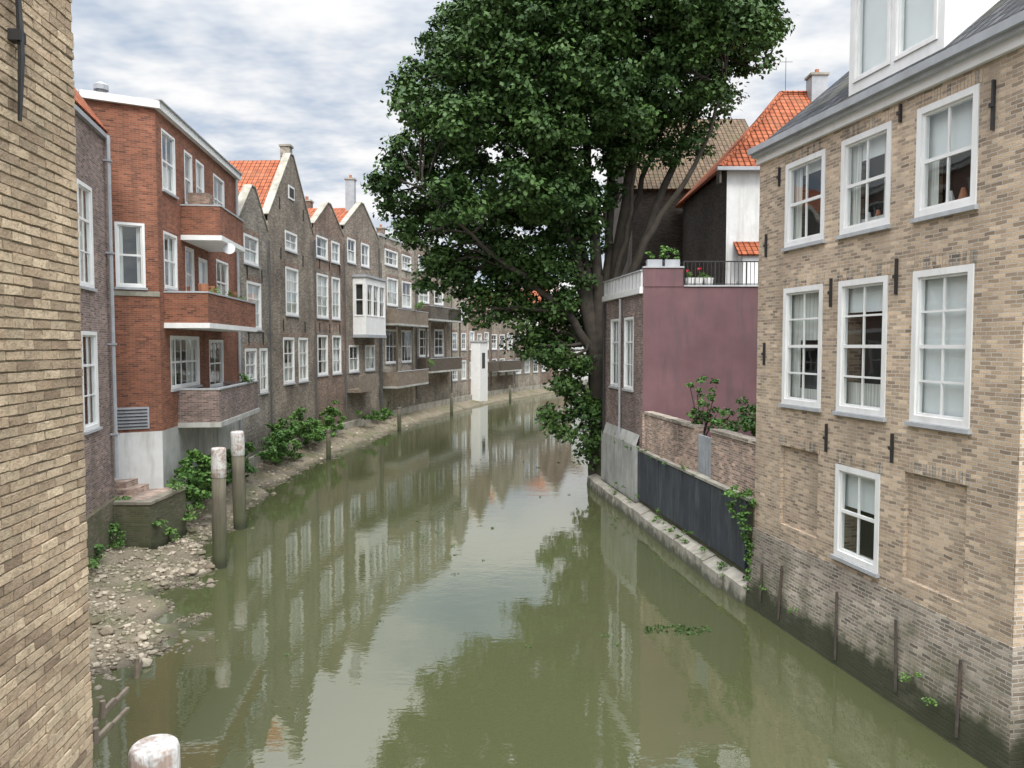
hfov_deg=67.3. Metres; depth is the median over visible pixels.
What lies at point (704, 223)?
walls
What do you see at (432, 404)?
plinth
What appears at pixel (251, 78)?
sky
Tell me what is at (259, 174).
roof
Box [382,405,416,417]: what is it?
plinth
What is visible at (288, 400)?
walls
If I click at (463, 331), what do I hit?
lintels
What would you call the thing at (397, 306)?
sills
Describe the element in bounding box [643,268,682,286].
parapet
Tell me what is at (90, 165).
walls
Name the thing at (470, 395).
plinth
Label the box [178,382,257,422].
balcony parapet
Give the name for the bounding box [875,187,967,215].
sill ornaments
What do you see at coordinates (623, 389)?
sills
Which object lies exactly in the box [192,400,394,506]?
waterside plants
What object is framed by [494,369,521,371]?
balcony slab
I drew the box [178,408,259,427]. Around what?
balcony slab
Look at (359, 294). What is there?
window interior
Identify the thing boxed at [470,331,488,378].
window frames
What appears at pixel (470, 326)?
walls
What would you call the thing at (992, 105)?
wall anchor
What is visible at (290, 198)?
gable window
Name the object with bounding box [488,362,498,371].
balcony
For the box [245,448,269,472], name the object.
plinth
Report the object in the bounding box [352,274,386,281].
oriel roof
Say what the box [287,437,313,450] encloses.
plinth
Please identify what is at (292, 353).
window frames
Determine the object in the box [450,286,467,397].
walls
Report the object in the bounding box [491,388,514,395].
plinth
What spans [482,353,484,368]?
extension window
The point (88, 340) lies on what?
curtains
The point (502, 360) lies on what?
curtains
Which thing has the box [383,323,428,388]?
balcony slab
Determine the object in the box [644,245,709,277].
potted plants
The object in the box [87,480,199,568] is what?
weeds
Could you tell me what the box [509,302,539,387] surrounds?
walls
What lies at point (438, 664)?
canal water
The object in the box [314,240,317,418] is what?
downpipe
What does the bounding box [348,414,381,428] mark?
plinth
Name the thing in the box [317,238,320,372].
window interior
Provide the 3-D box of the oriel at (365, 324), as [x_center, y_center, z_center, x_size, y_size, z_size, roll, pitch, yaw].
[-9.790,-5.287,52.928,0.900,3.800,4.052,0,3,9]
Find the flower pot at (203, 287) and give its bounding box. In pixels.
[198,283,236,297]
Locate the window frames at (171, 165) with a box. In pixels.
[114,128,228,389]
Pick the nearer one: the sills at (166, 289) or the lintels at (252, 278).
the sills at (166, 289)
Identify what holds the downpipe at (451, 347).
attached to the walls at (459, 387)
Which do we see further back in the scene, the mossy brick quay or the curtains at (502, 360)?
the curtains at (502, 360)
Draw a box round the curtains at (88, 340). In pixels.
[79,189,91,422]
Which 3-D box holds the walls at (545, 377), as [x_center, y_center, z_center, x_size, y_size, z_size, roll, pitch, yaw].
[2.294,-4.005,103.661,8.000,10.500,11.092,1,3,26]
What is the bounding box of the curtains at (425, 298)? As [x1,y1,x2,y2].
[419,265,441,354]
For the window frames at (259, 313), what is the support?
attached to the walls at (255, 429)
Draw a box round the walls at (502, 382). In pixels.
[490,316,513,390]
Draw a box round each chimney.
[280,146,291,159]
[306,201,312,207]
[345,179,355,210]
[376,228,384,233]
[806,75,827,101]
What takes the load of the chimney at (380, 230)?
on the flat roof
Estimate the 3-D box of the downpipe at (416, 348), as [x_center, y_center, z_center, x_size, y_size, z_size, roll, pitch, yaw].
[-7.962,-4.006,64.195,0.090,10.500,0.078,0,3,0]
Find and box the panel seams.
[638,451,745,569]
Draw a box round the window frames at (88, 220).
[76,178,99,431]
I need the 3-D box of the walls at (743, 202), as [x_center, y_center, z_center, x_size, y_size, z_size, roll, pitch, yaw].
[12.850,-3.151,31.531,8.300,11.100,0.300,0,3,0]
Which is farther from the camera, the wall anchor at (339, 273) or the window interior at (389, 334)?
the window interior at (389, 334)
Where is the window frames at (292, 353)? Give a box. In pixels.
[283,230,308,383]
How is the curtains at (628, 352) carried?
attached to the walls at (631, 406)
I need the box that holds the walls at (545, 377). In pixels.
[540,324,571,384]
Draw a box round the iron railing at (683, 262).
[680,261,758,284]
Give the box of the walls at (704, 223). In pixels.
[682,171,726,283]
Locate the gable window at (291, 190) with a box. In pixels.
[289,187,293,198]
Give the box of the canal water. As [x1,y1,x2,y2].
[90,386,986,767]
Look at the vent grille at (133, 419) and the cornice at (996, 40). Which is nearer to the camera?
the cornice at (996, 40)
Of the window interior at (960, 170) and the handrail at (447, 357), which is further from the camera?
the handrail at (447, 357)
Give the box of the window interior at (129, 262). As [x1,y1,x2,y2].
[122,138,218,384]
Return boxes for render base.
[113,431,163,488]
[162,420,239,509]
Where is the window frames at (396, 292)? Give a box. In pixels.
[385,248,411,363]
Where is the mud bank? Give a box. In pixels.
[87,387,553,676]
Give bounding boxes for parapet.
[164,206,255,327]
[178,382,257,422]
[359,374,377,389]
[383,309,417,385]
[417,306,459,370]
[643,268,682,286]
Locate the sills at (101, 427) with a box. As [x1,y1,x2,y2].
[81,286,102,434]
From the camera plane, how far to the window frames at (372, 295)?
52.09 m
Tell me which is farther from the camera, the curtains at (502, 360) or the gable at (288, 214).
the curtains at (502, 360)
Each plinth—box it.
[85,496,119,566]
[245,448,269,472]
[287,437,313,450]
[323,422,347,434]
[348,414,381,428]
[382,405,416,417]
[417,398,449,410]
[453,395,468,402]
[469,391,490,399]
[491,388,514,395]
[515,385,540,391]
[541,382,562,388]
[745,527,1023,767]
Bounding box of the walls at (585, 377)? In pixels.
[572,347,587,379]
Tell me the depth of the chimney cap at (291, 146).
40.21 m
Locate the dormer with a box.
[849,0,998,95]
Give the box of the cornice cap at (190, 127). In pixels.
[152,99,242,175]
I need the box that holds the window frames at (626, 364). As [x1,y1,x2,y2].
[610,317,633,389]
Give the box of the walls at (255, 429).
[239,226,270,458]
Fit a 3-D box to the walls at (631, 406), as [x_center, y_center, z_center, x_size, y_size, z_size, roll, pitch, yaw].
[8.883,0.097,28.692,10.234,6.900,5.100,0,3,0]
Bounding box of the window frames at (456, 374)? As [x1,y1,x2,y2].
[452,301,465,380]
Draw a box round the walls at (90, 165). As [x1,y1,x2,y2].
[74,113,114,515]
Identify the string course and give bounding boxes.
[114,290,159,296]
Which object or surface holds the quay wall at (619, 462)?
on the concrete footing
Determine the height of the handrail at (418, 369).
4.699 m
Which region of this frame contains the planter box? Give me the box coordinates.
[646,259,679,265]
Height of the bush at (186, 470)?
1.917 m
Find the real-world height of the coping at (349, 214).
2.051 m
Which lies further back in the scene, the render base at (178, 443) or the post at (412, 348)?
the post at (412, 348)
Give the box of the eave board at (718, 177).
[716,171,721,184]
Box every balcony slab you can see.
[164,235,256,331]
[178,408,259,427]
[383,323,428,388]
[428,319,461,372]
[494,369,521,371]
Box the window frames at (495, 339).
[492,333,512,375]
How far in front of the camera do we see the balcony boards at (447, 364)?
67.58 m
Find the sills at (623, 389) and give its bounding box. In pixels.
[608,386,633,391]
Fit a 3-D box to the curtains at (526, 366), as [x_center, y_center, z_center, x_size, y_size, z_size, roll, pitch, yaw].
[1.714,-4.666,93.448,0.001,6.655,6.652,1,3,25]
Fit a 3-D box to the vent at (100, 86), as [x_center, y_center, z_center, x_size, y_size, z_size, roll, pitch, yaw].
[-12.600,-8.731,23.588,0.406,1.050,0.406,-1,3,-22]
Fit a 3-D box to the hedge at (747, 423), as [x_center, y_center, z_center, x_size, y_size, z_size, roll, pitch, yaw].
[7.233,0.932,20.492,4.011,1.183,1.643,0,3,0]
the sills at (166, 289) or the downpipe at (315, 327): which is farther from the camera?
the downpipe at (315, 327)
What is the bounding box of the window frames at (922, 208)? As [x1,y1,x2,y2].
[781,0,979,572]
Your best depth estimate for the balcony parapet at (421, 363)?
64.28 m
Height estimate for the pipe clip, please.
7.550 m
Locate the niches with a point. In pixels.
(936, 534)
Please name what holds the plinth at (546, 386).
attached to the walls at (545, 377)
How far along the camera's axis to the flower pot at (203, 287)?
24.18 m
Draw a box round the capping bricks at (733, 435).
[644,411,755,444]
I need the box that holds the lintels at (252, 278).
[243,227,267,347]
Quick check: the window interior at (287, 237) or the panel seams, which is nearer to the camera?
the panel seams
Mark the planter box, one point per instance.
(666, 262)
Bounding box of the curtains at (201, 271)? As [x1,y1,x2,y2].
[199,262,202,283]
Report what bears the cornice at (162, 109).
on the walls at (142, 346)
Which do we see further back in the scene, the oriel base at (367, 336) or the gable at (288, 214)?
the oriel base at (367, 336)
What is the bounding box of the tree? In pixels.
[360,0,796,475]
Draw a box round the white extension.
[471,342,487,400]
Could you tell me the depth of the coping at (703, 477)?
21.27 m
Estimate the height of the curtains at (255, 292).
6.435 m
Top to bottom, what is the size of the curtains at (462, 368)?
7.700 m
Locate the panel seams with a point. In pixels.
(681, 503)
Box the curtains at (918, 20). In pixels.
[803,0,972,514]
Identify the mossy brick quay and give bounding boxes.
[113,478,186,549]
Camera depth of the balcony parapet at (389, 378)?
56.65 m
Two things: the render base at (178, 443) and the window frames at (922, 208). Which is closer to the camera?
the window frames at (922, 208)
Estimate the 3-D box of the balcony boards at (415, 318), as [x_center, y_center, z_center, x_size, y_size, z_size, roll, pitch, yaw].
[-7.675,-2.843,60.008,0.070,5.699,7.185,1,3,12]
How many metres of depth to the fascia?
27.96 m
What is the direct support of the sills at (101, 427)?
attached to the walls at (90, 165)
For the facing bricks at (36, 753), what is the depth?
4.58 m
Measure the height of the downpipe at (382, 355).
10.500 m
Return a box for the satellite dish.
[223,243,234,253]
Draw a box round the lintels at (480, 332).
[469,329,488,361]
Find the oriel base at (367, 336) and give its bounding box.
[353,334,386,337]
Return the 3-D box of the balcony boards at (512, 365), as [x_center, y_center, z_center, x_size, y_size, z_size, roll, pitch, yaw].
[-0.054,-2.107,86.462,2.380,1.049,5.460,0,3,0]
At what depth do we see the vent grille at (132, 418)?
22.85 m
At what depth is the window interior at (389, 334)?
59.98 m
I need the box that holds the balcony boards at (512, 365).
[501,360,521,370]
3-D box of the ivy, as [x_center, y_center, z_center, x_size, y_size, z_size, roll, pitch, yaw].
[5.307,3.568,18.050,0.749,2.453,1.150,-1,3,-23]
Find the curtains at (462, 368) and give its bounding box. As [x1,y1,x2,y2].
[455,312,464,378]
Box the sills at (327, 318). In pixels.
[316,257,342,376]
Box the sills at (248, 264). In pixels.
[244,262,269,395]
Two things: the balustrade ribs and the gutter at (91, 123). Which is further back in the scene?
the balustrade ribs
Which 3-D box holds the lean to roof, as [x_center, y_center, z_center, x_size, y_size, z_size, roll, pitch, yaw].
[10.250,-5.439,30.888,2.500,0.664,0.847,0,3,0]
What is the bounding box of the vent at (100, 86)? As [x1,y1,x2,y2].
[93,81,108,92]
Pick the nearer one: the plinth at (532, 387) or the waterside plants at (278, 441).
the waterside plants at (278, 441)
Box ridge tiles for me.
[719,91,806,165]
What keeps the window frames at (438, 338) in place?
attached to the walls at (437, 388)
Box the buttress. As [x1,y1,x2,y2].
[659,421,678,463]
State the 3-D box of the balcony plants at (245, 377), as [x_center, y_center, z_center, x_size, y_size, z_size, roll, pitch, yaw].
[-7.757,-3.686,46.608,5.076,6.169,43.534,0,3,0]
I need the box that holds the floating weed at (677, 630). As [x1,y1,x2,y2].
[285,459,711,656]
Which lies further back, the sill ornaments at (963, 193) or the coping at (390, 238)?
the coping at (390, 238)
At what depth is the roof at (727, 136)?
41.36 m
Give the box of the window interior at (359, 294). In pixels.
[348,241,380,359]
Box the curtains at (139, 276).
[119,166,224,384]
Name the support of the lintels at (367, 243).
attached to the walls at (366, 403)
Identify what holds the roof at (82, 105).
on the walls at (90, 165)
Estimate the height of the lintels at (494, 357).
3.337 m
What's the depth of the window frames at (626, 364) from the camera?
28.32 m
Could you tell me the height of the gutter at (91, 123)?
0.120 m
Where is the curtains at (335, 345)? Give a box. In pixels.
[318,240,338,371]
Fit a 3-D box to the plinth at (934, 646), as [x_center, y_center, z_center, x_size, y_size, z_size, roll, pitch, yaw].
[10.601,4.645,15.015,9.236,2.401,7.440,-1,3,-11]
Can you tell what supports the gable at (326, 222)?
on the walls at (330, 387)
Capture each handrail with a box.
[396,308,428,371]
[429,305,461,358]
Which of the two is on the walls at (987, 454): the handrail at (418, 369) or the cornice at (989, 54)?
the cornice at (989, 54)
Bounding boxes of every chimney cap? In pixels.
[279,144,293,148]
[804,72,829,80]
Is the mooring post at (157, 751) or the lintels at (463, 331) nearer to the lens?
the mooring post at (157, 751)
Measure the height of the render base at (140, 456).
2.400 m
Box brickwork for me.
[645,414,755,497]
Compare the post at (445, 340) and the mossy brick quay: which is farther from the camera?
the post at (445, 340)
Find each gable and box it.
[239,187,267,236]
[264,155,312,239]
[312,204,343,239]
[340,203,378,242]
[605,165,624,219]
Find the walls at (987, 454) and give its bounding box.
[754,46,1023,646]
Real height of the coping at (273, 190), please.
3.740 m
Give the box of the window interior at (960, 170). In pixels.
[805,150,970,558]
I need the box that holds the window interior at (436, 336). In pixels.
[419,257,438,354]
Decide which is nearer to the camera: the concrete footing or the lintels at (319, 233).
the concrete footing
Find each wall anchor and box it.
[6,0,25,120]
[246,266,263,344]
[279,197,305,331]
[319,259,339,333]
[761,79,995,462]
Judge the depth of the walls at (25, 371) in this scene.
4.57 m
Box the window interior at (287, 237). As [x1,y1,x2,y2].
[284,234,288,362]
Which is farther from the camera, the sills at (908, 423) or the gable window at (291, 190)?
the gable window at (291, 190)
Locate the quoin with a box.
[642,413,644,448]
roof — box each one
[73,87,107,132]
[228,160,279,207]
[307,208,316,217]
[333,208,348,222]
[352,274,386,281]
[601,119,748,223]
[675,95,810,207]
[733,242,758,255]
[767,0,1023,139]
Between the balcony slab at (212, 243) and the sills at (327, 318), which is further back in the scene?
the sills at (327, 318)
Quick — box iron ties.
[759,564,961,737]
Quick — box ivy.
[721,484,757,589]
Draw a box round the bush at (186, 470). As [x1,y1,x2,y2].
[165,449,228,512]
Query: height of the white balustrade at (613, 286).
0.550 m
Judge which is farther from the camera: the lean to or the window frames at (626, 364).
the lean to
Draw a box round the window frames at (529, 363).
[516,322,537,373]
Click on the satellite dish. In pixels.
(228, 248)
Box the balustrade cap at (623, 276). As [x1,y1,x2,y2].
[603,270,642,282]
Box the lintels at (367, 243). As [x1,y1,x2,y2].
[346,233,374,344]
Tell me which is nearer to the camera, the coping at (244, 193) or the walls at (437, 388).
the coping at (244, 193)
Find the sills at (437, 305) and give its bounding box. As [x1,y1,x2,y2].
[418,273,443,357]
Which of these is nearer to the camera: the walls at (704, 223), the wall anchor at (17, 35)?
the wall anchor at (17, 35)
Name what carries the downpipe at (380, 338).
attached to the walls at (366, 403)
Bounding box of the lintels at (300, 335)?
[282,261,308,337]
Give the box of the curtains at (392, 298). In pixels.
[385,251,409,305]
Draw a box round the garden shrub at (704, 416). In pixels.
[685,374,725,435]
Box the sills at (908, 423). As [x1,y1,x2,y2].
[778,204,978,577]
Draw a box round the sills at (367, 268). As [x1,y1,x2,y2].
[347,262,375,373]
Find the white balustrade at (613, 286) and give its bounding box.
[605,271,642,295]
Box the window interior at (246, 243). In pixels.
[245,238,248,373]
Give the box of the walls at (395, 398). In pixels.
[378,235,414,409]
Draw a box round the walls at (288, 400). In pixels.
[266,220,315,438]
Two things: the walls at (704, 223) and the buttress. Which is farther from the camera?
the walls at (704, 223)
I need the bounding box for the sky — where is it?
[71,0,850,292]
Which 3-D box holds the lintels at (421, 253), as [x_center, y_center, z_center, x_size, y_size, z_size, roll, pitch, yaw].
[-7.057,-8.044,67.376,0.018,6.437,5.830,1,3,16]
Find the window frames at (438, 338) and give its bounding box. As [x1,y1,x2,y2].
[418,254,443,356]
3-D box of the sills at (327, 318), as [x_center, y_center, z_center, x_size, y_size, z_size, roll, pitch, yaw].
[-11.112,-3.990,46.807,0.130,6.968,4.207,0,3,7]
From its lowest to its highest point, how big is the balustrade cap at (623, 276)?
0.050 m
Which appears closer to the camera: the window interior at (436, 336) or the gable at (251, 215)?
the gable at (251, 215)
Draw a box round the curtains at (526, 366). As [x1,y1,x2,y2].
[518,321,527,371]
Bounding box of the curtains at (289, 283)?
[285,242,305,380]
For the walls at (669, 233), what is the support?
on the ground
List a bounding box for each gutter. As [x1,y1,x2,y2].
[74,104,110,141]
[717,166,759,170]
[747,10,1023,155]
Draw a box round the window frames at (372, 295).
[347,237,384,371]
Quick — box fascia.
[602,287,642,301]
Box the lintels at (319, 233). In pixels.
[315,230,341,335]
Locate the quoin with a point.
(643, 430)
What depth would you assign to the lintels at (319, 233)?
46.27 m
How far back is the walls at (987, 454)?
12.58 m
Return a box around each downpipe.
[106,135,118,477]
[235,180,241,430]
[268,240,272,436]
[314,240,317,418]
[344,243,346,414]
[379,248,380,405]
[381,263,382,405]
[416,275,417,398]
[451,295,451,392]
[491,323,491,385]
[602,303,604,433]
[618,299,620,435]
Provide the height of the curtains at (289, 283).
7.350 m
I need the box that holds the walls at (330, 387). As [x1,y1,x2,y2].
[313,228,345,425]
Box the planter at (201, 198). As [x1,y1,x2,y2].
[187,192,213,204]
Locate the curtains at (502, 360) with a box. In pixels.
[492,334,510,373]
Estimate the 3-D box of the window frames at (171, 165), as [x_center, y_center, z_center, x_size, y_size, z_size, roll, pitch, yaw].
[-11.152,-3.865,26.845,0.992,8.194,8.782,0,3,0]
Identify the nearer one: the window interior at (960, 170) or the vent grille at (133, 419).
the window interior at (960, 170)
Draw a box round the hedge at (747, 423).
[710,396,755,436]
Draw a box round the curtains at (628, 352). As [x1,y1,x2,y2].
[614,321,632,385]
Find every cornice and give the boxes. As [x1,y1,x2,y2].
[76,89,240,180]
[751,23,1023,158]
[756,32,1023,164]
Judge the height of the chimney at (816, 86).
1.200 m
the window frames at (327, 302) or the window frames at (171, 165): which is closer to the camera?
the window frames at (171, 165)
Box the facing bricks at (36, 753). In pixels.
[0,0,92,767]
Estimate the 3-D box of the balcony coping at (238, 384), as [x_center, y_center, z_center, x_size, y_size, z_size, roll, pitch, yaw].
[-10.089,-2.945,26.959,1.538,6.049,6.986,0,3,0]
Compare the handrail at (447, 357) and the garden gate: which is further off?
the handrail at (447, 357)
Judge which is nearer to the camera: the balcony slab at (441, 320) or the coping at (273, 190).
the coping at (273, 190)
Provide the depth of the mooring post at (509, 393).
80.03 m
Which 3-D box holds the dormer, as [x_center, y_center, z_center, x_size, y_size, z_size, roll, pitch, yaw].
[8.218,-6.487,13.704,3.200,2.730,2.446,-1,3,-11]
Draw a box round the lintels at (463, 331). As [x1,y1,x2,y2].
[452,299,466,359]
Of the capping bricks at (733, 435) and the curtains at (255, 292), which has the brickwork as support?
the capping bricks at (733, 435)
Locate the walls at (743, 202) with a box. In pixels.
[725,171,759,283]
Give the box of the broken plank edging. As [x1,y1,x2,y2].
[91,654,147,744]
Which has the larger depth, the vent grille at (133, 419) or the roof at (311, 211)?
the roof at (311, 211)
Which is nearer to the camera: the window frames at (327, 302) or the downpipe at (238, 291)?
the downpipe at (238, 291)
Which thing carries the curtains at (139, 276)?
attached to the walls at (142, 346)
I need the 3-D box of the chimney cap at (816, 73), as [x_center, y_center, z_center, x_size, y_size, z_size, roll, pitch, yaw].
[13.700,-13.817,34.545,0.820,0.100,0.820,0,3,0]
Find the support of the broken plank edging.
on the mud bank
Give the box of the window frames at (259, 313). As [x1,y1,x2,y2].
[243,233,267,392]
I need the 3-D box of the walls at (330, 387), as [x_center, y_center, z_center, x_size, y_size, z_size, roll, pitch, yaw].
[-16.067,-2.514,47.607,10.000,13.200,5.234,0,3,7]
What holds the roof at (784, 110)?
on the walls at (704, 223)
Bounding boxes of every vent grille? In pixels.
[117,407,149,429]
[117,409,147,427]
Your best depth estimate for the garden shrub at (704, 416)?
21.91 m
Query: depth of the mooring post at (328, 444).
40.12 m
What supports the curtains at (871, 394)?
attached to the walls at (987, 454)
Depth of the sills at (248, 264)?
35.22 m
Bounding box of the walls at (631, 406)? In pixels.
[604,293,642,448]
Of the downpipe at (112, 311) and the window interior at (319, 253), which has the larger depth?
the window interior at (319, 253)
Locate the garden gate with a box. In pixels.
[698,434,710,476]
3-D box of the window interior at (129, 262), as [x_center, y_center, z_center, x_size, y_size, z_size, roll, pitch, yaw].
[-11.450,-3.871,26.975,0.741,8.200,8.457,0,3,-1]
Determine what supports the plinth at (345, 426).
attached to the walls at (330, 387)
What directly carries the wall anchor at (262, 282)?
attached to the walls at (255, 429)
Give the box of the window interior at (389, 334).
[386,251,406,360]
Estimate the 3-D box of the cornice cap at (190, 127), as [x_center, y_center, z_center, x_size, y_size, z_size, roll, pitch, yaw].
[-11.140,-8.658,27.748,1.540,0.036,10.145,0,3,0]
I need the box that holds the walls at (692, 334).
[642,287,757,436]
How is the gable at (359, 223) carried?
on the walls at (366, 403)
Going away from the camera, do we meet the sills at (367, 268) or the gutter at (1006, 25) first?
the gutter at (1006, 25)
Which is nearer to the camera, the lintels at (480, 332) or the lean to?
the lean to
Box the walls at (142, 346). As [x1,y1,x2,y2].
[84,99,238,432]
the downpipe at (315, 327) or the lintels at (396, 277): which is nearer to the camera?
the downpipe at (315, 327)
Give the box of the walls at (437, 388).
[412,243,449,404]
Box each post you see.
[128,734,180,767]
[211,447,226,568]
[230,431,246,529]
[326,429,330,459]
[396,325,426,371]
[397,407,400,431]
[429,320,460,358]
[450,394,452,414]
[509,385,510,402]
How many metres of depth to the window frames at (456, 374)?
74.94 m
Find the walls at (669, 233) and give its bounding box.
[604,191,688,275]
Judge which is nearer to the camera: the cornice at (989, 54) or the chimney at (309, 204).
the cornice at (989, 54)
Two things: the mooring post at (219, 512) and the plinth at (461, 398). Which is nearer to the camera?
the mooring post at (219, 512)
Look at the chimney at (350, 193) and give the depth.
52.12 m
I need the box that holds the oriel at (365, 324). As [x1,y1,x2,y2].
[353,277,385,334]
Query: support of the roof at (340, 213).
on the walls at (366, 403)
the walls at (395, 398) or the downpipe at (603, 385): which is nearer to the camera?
the downpipe at (603, 385)
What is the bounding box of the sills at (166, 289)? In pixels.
[114,189,223,391]
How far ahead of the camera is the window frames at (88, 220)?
19.78 m
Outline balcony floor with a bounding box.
[347,387,377,392]
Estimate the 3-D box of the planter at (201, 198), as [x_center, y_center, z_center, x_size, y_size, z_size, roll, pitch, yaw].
[-10.337,-6.101,25.535,0.700,0.400,0.503,0,3,-6]
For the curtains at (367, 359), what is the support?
attached to the walls at (366, 403)
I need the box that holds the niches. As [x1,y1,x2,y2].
[783,446,966,601]
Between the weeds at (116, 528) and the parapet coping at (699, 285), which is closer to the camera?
the weeds at (116, 528)
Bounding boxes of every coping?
[163,204,258,389]
[238,184,268,230]
[262,153,313,235]
[310,202,343,235]
[339,202,378,238]
[377,233,409,246]
[638,449,754,501]
[642,266,757,286]
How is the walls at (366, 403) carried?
on the ground
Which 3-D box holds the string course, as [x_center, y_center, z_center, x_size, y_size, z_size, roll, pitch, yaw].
[-11.392,-2.674,22.615,1.891,0.150,0.029,-2,3,-30]
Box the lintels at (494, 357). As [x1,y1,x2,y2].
[492,331,512,359]
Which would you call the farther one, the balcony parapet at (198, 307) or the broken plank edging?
the balcony parapet at (198, 307)
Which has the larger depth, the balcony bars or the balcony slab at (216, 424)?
the balcony bars
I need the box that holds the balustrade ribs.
[604,271,640,295]
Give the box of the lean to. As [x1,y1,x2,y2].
[738,256,758,283]
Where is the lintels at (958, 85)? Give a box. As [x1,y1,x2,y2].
[783,68,982,484]
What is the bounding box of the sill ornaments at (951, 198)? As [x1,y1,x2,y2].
[868,191,954,217]
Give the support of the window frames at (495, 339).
attached to the walls at (502, 382)
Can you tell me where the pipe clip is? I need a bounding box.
[103,159,118,434]
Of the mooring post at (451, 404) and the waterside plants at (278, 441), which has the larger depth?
the mooring post at (451, 404)
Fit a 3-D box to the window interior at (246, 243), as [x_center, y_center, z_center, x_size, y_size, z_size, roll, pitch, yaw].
[-12.151,-3.112,35.208,0.001,7.150,3.250,0,3,-1]
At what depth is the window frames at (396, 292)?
60.93 m
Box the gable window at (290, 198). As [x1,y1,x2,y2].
[288,185,294,200]
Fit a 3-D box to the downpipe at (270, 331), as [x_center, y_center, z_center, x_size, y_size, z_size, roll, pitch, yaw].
[-11.648,-2.131,37.091,0.090,9.500,0.078,0,3,0]
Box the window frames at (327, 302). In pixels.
[316,234,341,375]
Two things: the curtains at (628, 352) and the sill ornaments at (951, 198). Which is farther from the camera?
the curtains at (628, 352)
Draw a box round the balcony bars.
[430,306,460,320]
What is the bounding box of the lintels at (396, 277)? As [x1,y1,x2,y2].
[384,245,411,329]
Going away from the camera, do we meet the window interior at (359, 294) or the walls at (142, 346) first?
the walls at (142, 346)
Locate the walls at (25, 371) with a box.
[0,0,91,767]
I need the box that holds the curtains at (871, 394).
[790,134,938,406]
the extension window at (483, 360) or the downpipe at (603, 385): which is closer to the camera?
the downpipe at (603, 385)
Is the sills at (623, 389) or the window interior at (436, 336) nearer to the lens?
the sills at (623, 389)
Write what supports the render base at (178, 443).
on the mud bank
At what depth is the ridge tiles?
32.95 m
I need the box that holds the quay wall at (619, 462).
[601,422,748,569]
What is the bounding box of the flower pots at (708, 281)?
[685,278,712,283]
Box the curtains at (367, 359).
[348,247,382,369]
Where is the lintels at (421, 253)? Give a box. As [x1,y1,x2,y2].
[418,251,443,329]
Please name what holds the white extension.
on the mud bank
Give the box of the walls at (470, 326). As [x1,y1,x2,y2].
[468,303,489,394]
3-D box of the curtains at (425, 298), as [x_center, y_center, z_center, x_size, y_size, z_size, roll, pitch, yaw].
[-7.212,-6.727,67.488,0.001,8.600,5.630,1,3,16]
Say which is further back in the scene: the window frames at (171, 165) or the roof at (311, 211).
the roof at (311, 211)
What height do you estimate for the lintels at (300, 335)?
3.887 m
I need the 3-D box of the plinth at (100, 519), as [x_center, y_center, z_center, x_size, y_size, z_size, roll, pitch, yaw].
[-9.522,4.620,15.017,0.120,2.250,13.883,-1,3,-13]
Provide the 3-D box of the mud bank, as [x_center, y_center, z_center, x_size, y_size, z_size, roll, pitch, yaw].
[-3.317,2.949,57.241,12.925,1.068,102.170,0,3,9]
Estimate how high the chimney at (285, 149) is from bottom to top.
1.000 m
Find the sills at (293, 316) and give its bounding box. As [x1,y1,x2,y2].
[283,249,309,385]
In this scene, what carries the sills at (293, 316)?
attached to the walls at (288, 400)
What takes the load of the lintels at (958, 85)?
attached to the walls at (987, 454)
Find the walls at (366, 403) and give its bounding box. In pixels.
[342,229,379,421]
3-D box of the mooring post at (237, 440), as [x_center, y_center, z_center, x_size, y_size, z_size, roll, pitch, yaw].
[-8.914,3.633,25.116,0.476,4.205,0.427,0,3,0]
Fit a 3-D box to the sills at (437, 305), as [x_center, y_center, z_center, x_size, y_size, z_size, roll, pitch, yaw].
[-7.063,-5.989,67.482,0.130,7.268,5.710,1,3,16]
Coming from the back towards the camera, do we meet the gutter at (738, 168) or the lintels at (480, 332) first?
the lintels at (480, 332)
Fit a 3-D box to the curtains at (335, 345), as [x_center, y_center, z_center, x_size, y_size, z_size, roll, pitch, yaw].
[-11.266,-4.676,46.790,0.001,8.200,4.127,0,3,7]
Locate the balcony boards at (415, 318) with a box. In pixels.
[397,309,428,385]
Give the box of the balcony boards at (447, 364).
[430,357,461,370]
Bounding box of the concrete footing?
[587,474,747,603]
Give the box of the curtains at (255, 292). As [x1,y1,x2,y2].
[245,251,264,388]
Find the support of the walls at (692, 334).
on the ground
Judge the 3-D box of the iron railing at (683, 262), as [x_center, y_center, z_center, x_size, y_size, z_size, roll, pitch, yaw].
[8.919,-3.827,28.482,6.178,0.960,4.621,0,3,0]
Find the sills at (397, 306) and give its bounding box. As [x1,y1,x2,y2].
[385,264,411,364]
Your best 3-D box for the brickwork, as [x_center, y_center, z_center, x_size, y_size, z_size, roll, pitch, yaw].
[5.209,1.815,21.951,0.240,1.249,8.564,0,3,-8]
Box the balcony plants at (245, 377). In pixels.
[209,286,452,382]
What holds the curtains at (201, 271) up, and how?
attached to the walls at (142, 346)
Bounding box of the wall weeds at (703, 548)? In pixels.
[608,433,937,705]

